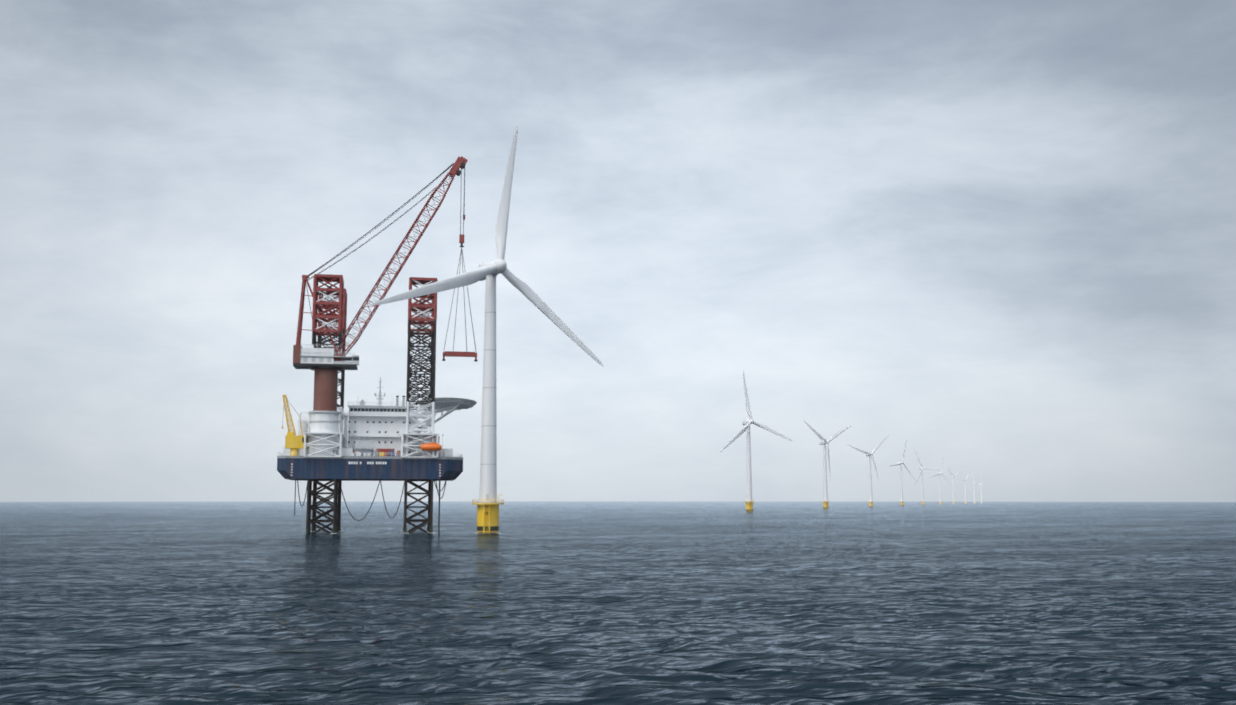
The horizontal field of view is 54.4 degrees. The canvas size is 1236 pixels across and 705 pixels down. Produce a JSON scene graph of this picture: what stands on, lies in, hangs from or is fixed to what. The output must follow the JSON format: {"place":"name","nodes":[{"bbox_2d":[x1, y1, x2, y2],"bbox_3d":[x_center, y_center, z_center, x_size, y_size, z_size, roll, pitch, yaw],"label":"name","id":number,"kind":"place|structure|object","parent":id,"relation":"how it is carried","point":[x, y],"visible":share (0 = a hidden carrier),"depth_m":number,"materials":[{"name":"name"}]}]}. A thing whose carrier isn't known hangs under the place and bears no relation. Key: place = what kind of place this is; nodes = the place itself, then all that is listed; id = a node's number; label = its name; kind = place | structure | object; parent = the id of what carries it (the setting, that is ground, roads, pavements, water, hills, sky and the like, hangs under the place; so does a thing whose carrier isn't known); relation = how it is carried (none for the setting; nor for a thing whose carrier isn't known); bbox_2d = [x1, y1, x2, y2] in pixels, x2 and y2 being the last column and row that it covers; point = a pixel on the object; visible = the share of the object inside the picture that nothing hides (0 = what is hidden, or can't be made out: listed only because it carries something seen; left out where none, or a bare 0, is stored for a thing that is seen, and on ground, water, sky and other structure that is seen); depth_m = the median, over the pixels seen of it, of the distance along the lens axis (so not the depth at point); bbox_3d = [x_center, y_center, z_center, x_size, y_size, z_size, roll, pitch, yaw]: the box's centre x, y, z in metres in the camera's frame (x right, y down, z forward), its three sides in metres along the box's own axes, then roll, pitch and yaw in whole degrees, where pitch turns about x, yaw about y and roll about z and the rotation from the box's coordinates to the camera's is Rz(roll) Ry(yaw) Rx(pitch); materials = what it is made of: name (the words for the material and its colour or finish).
{"place":"outdoors","nodes":[
{"label":"outdoors","id":0,"kind":"place"},
{"bbox_2d":[0,501,1235,704],"bbox_3d":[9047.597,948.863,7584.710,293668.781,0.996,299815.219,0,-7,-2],"label":"sea","id":1,"kind":"structure","parent":0,"point":[666,603],"depth_m":124.82,"materials":[{"name":"liquid"}]},
{"bbox_2d":[277,156,477,533],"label":"jack up vessel","id":2,"kind":"object","parent":1,"relation":"on","point":[379,443],"visible":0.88,"depth_m":407.30,"materials":[{"name":"blue paint"}]},
{"bbox_2d":[372,127,603,533],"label":"wind turbine","id":3,"kind":"object","parent":1,"relation":"in","point":[488,507],"visible":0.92,"depth_m":408.78,"materials":[{"name":"white paint"}]},
{"bbox_2d":[720,371,791,511],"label":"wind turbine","id":4,"kind":"object","parent":1,"relation":"on","point":[749,501],"visible":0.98,"depth_m":1211.66,"materials":[{"name":"white paint"}]},
{"bbox_2d":[803,420,850,508],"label":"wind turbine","id":5,"kind":"object","parent":1,"relation":"on","point":[825,443],"visible":0.98,"depth_m":1633.44,"materials":[{"name":"white paint"}]},
{"bbox_2d":[847,435,888,506],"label":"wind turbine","id":6,"kind":"object","parent":1,"relation":"on","point":[870,455],"visible":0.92,"depth_m":2057.92,"materials":[{"name":"white paint"}]},
{"bbox_2d":[888,440,914,505],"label":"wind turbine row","id":7,"kind":"object","parent":1,"relation":"on","point":[901,501],"visible":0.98,"depth_m":2506.89,"materials":[{"name":"white paint"}]},
{"bbox_2d":[914,449,939,505],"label":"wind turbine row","id":8,"kind":"object","parent":1,"relation":"on","point":[922,491],"visible":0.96,"depth_m":2939.64,"materials":[{"name":"white paint"}]},
{"bbox_2d":[930,459,949,504],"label":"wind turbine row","id":9,"kind":"object","parent":1,"relation":"on","point":[940,501],"visible":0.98,"depth_m":3450.39,"materials":[{"name":"white paint"}]},
{"bbox_2d":[947,467,962,503],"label":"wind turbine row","id":10,"kind":"object","parent":1,"relation":"on","point":[953,486],"visible":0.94,"depth_m":3942.82,"materials":[{"name":"white paint"}]},
{"bbox_2d":[955,470,971,503],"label":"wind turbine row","id":11,"kind":"object","parent":1,"relation":"on","point":[965,486],"visible":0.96,"depth_m":4543.11,"materials":[{"name":"white paint"}]},
{"bbox_2d":[971,472,981,503],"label":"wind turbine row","id":12,"kind":"object","parent":1,"relation":"on","point":[974,482],"visible":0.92,"depth_m":5129.17,"materials":[{"name":"white paint"}]},
{"bbox_2d":[979,474,987,502],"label":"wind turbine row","id":13,"kind":"object","parent":1,"relation":"on","point":[981,489],"visible":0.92,"depth_m":5701.51,"materials":[{"name":"white paint"}]},
{"bbox_2d":[0,0,1235,500],"label":"sky","id":14,"kind":"structure","parent":0,"point":[996,239],"materials":[{"name":"grey"}]}
]}

